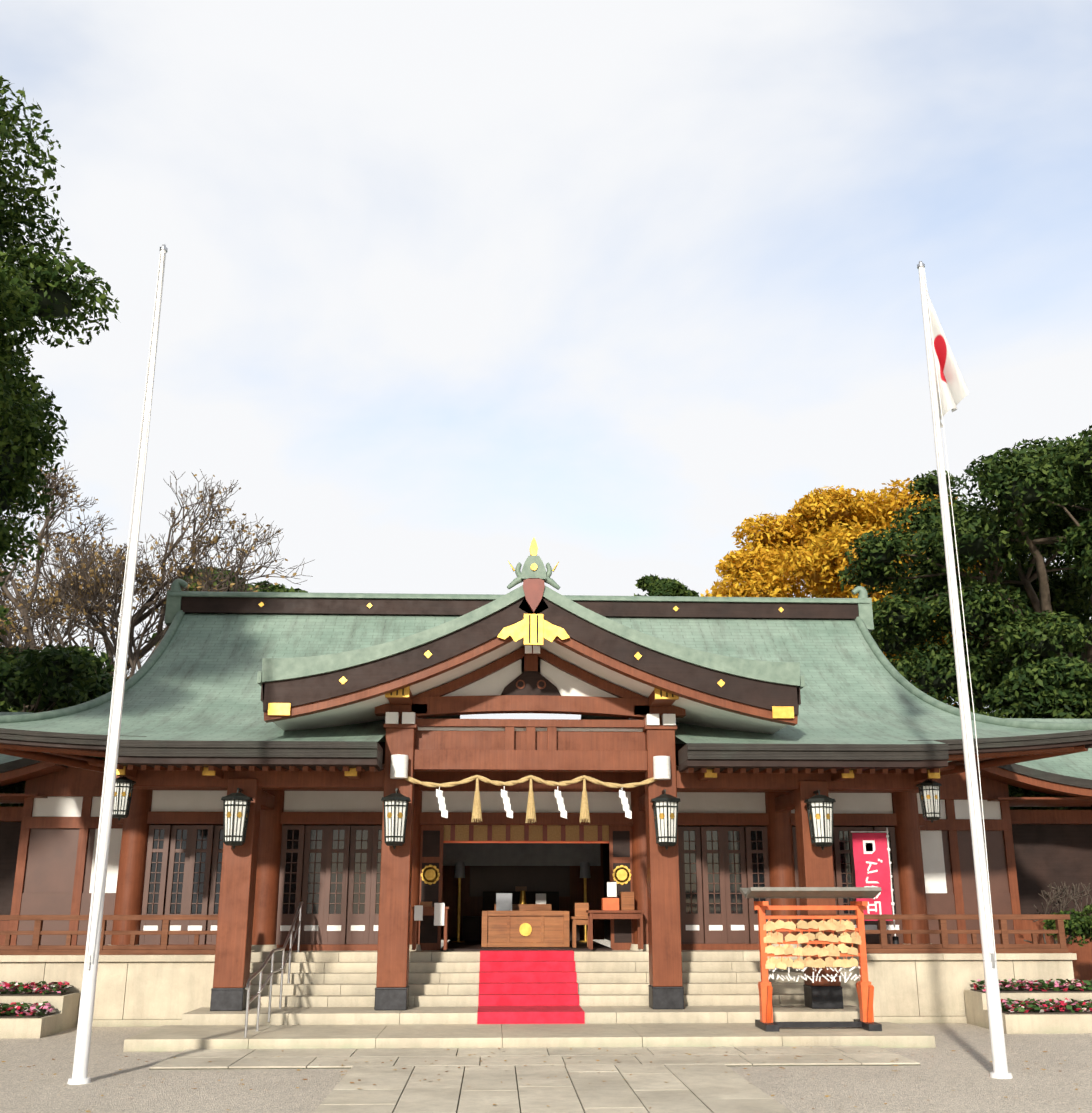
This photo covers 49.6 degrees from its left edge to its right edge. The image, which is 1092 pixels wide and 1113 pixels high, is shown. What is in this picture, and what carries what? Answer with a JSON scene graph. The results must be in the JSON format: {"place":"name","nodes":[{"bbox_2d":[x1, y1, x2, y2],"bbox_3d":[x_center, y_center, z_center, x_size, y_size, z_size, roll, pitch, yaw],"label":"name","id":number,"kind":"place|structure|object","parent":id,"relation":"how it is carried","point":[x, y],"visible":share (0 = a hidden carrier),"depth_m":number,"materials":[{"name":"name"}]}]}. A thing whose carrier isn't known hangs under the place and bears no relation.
{"place":"outdoors","nodes":[
{"label":"outdoors","id":0,"kind":"place"},
{"bbox_2d":[111,786,931,950],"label":"pillars","id":1,"kind":"structure","parent":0,"point":[131,871],"depth_m":20.53,"materials":[{"name":"brown wood"}]},
{"bbox_2d":[0,579,1091,771],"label":"roof","id":2,"kind":"structure","parent":1,"relation":"on","point":[192,694],"depth_m":22.23,"materials":[{"name":"green metal"}]},
{"bbox_2d":[116,766,939,811],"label":"eave beams","id":3,"kind":"structure","parent":2,"relation":"attached to","point":[354,779],"depth_m":18.81,"materials":[{"name":"brown wood"}]},
{"bbox_2d":[112,776,135,820],"bbox_3d":[-6.471,3.659,18.034,0.345,0.716,0.398,1,-16,-2],"label":"lantern","id":4,"kind":"object","parent":3,"relation":"attached to","point":[123,795],"visible":0.83,"depth_m":17.94,"materials":[{"name":"white metal"}]},
{"bbox_2d":[916,779,941,822],"bbox_3d":[6.019,3.805,18.535,0.345,0.716,0.398,1,-16,-2],"label":"lantern","id":5,"kind":"object","parent":3,"relation":"attached to","point":[929,792],"visible":0.98,"depth_m":18.44,"materials":[{"name":"white metal"}]},
{"bbox_2d":[257,538,804,733],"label":"porch roof","id":6,"kind":"structure","parent":2,"relation":"attached to","point":[584,651],"depth_m":18.16,"materials":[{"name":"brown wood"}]},
{"bbox_2d":[0,742,1087,775],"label":"roof eaves","id":7,"kind":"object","parent":2,"relation":"attached to","point":[81,759],"depth_m":18.85,"materials":[{"name":"brown wood"}]},
{"bbox_2d":[149,1046,919,1112],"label":"stone path","id":8,"kind":"structure","parent":0,"point":[707,1080],"depth_m":13.10,"materials":[{"name":"grey stone"}]},
{"bbox_2d":[0,939,1091,1112],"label":"gravel ground","id":9,"kind":"structure","parent":0,"point":[942,1072],"depth_m":12.74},
{"bbox_2d":[0,981,79,1037],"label":"flower bed","id":10,"kind":"object","parent":9,"relation":"on","point":[44,1011],"visible":1,"depth_m":17.57,"materials":[{"name":"beige concrete"}]},
{"bbox_2d":[0,643,104,806],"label":"evergreen tree","id":11,"kind":"object","parent":9,"relation":"on","point":[49,677],"visible":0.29,"depth_m":26.91,"materials":[{"name":"green plant"}]},
{"bbox_2d":[0,605,115,711],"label":"evergreen tree","id":12,"kind":"object","parent":9,"relation":"on","point":[103,658],"visible":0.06,"depth_m":34.81,"materials":[{"name":"green plant"}]},
{"bbox_2d":[0,75,119,585],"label":"camphor tree","id":13,"kind":"object","parent":9,"relation":"on","point":[34,284],"visible":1,"depth_m":19.37,"materials":[{"name":"green plant"}]},
{"bbox_2d":[6,671,127,805],"bbox_3d":[-10.415,6.898,30.147,7.552,7.922,6.753,1,-16,-2],"label":"evergreen tree","id":14,"kind":"object","parent":9,"relation":"on","point":[101,686],"depth_m":30.25,"materials":[{"name":"green plant"}]},
{"bbox_2d":[0,539,181,706],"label":"bare tree","id":15,"kind":"object","parent":9,"relation":"on","point":[15,637],"visible":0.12,"depth_m":42.77,"materials":[{"name":"brown plant"}]},
{"bbox_2d":[67,244,167,1084],"bbox_3d":[-4.986,0.777,14.038,0.240,10.090,0.240,1,-16,-2],"label":"flagpole","id":16,"kind":"object","parent":9,"relation":"on","point":[83,1036],"visible":1,"depth_m":13.58,"materials":[{"name":"metal"}]},
{"bbox_2d":[0,460,313,682],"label":"bare tree","id":17,"kind":"object","parent":9,"relation":"on","point":[98,584],"visible":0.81,"depth_m":41.43,"materials":[{"name":"brown plant"}]},
{"bbox_2d":[149,566,307,644],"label":"tree","id":18,"kind":"object","parent":9,"relation":"on","point":[276,588],"visible":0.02,"depth_m":59.09,"materials":[{"name":"green plant"}]},
{"bbox_2d":[123,950,935,1051],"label":"stone stairs","id":19,"kind":"structure","parent":9,"relation":"on","point":[328,999],"depth_m":17.33,"materials":[{"name":"stone"}]},
{"bbox_2d":[244,901,302,1037],"bbox_3d":[-4.009,6.095,17.584,0.042,1.855,4.253,1,-16,-2],"label":"stair handrail","id":20,"kind":"object","parent":19,"relation":"on","point":[271,955],"visible":0.94,"depth_m":17.24,"materials":[{"name":"metal"}]},
{"bbox_2d":[210,728,843,1010],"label":"columns","id":21,"kind":"structure","parent":19,"relation":"on","point":[235,929],"depth_m":18.11,"materials":[{"name":"brown wood"}]},
{"bbox_2d":[221,788,252,848],"bbox_3d":[-4.723,3.989,18.032,0.442,0.910,0.544,1,-16,-2],"label":"lantern","id":22,"kind":"object","parent":21,"relation":"attached to","point":[236,807],"visible":1,"depth_m":17.90,"materials":[{"name":"metal"}]},
{"bbox_2d":[381,788,410,848],"bbox_3d":[-2.305,4.017,18.129,0.442,0.910,0.544,1,-16,-2],"label":"lantern","id":23,"kind":"object","parent":21,"relation":"attached to","point":[395,811],"visible":1,"depth_m":17.99,"materials":[{"name":"white metal"}]},
{"bbox_2d":[375,645,685,771],"bbox_3d":[-0.284,2.644,20.055,5.000,2.140,3.805,1,-16,-2],"label":"porch frame","id":24,"kind":"object","parent":21,"relation":"on","point":[533,745],"visible":0.77,"depth_m":19.01,"materials":[{"name":"brown wood"}]},
{"bbox_2d":[390,754,670,822],"bbox_3d":[-0.232,3.634,18.461,4.398,1.030,0.283,1,-16,-2],"label":"shimenawa rope","id":25,"kind":"object","parent":21,"relation":"attached to","point":[661,767],"visible":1,"depth_m":18.48,"materials":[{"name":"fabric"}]},
{"bbox_2d":[651,789,679,849],"bbox_3d":[1.851,4.065,18.296,0.442,0.910,0.544,1,-16,-2],"label":"lantern","id":26,"kind":"object","parent":21,"relation":"attached to","point":[665,808],"visible":1,"depth_m":18.16,"materials":[{"name":"metal"}]},
{"bbox_2d":[804,790,835,849],"bbox_3d":[4.269,4.093,18.393,0.442,0.910,0.544,1,-16,-2],"label":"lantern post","id":27,"kind":"object","parent":21,"relation":"attached to","point":[820,811],"visible":1,"depth_m":18.26,"materials":[{"name":"metal"}]},
{"bbox_2d":[411,825,643,950],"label":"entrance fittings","id":28,"kind":"object","parent":19,"relation":"on","point":[469,874],"visible":0.98,"depth_m":22.98,"materials":[{"name":"brown wood"}]},
{"bbox_2d":[481,911,569,946],"bbox_3d":[-0.377,6.665,21.204,1.540,0.600,0.950,1,-16,-2],"label":"offering box","id":29,"kind":"object","parent":28,"relation":"on","point":[525,928],"visible":1,"depth_m":20.79,"materials":[{"name":"brown wood"}]},
{"bbox_2d":[477,950,584,1023],"bbox_3d":[-0.277,6.747,18.677,1.560,0.912,2.862,1,-16,-2],"label":"red carpet","id":30,"kind":"object","parent":19,"relation":"on","point":[528,986],"visible":1,"depth_m":18.63,"materials":[{"name":"red carpet"}]},
{"bbox_2d":[740,887,881,1031],"bbox_3d":[3.794,5.686,16.797,1.860,1.901,0.788,1,-16,-2],"label":"ema rack","id":31,"kind":"object","parent":19,"relation":"on","point":[865,993],"visible":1,"depth_m":16.76,"materials":[{"name":"wood"}]},
{"bbox_2d":[0,953,1076,1026],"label":"stone podium","id":32,"kind":"object","parent":9,"relation":"on","point":[161,990],"visible":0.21,"depth_m":18.55,"materials":[{"name":"stone"}]},
{"bbox_2d":[8,764,1023,950],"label":"hall wall","id":33,"kind":"structure","parent":32,"relation":"on","point":[330,861],"depth_m":20.94,"materials":[{"name":"brown wood"}]},
{"bbox_2d":[0,914,1069,954],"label":"veranda railing","id":34,"kind":"object","parent":32,"relation":"on","point":[36,947],"visible":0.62,"depth_m":19.03,"materials":[{"name":"brown wood"}]},
{"bbox_2d":[851,828,898,943],"bbox_3d":[5.466,5.532,19.672,0.668,2.000,0.108,1,-16,-2],"label":"nobori banner","id":35,"kind":"object","parent":34,"relation":"attached to","point":[871,854],"visible":0.83,"depth_m":19.73,"materials":[{"name":"fabric"}]},
{"bbox_2d":[0,712,1091,987],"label":"buildings","id":36,"kind":"structure","parent":9,"relation":"on","point":[1050,846],"depth_m":23.31,"materials":[{"name":"brown wood"}]},
{"bbox_2d":[634,574,698,596],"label":"tree","id":37,"kind":"object","parent":9,"relation":"on","point":[653,585],"visible":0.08,"depth_m":61.37,"materials":[{"name":"green plant"}]},
{"bbox_2d":[701,478,1004,705],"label":"ginkgo tree","id":38,"kind":"object","parent":9,"relation":"on","point":[810,538],"visible":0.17,"depth_m":42.51,"materials":[{"name":"yellow plant"}]},
{"bbox_2d":[837,425,1091,717],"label":"evergreen tree","id":39,"kind":"object","parent":9,"relation":"on","point":[1042,494],"visible":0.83,"depth_m":32.30,"materials":[{"name":"green plant"}]},
{"bbox_2d":[917,261,1012,1078],"bbox_3d":[5.015,0.893,14.438,0.240,10.090,0.240,1,-16,-2],"label":"flagpole","id":40,"kind":"object","parent":9,"relation":"on","point":[998,1046],"visible":1,"depth_m":13.98,"materials":[{"name":"metal"}]},
{"bbox_2d":[927,290,968,427],"bbox_3d":[5.248,-2.730,15.511,0.418,2.153,0.343,-4,-17,12],"label":"flag","id":41,"kind":"object","parent":40,"relation":"attached to","point":[953,391],"visible":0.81,"depth_m":15.34,"materials":[{"name":"fabric"}]},
{"bbox_2d":[927,559,1091,712],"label":"evergreen tree","id":42,"kind":"object","parent":9,"relation":"on","point":[1065,600],"visible":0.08,"depth_m":37.38,"materials":[{"name":"green plant"}]},
{"bbox_2d":[964,978,1091,1033],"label":"flower bed","id":43,"kind":"object","parent":9,"relation":"on","point":[1062,1006],"visible":0.88,"depth_m":17.93,"materials":[{"name":"beige concrete"}]},
{"bbox_2d":[970,656,1091,809],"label":"evergreen tree","id":44,"kind":"object","parent":9,"relation":"on","point":[1060,687],"visible":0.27,"depth_m":27.00,"materials":[{"name":"green plant"}]},
{"bbox_2d":[1024,882,1091,943],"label":"bare shrub","id":45,"kind":"object","parent":9,"relation":"on","point":[1057,894],"visible":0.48,"depth_m":22.12,"materials":[{"name":"plant"}]},
{"bbox_2d":[1042,904,1091,946],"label":"shrub","id":46,"kind":"object","parent":9,"relation":"on","point":[1077,925],"visible":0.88,"depth_m":20.25,"materials":[{"name":"green plant"}]},
{"bbox_2d":[0,0,1091,718],"label":"sky","id":47,"kind":"structure","parent":0,"point":[450,287],"materials":[{"name":"white"}]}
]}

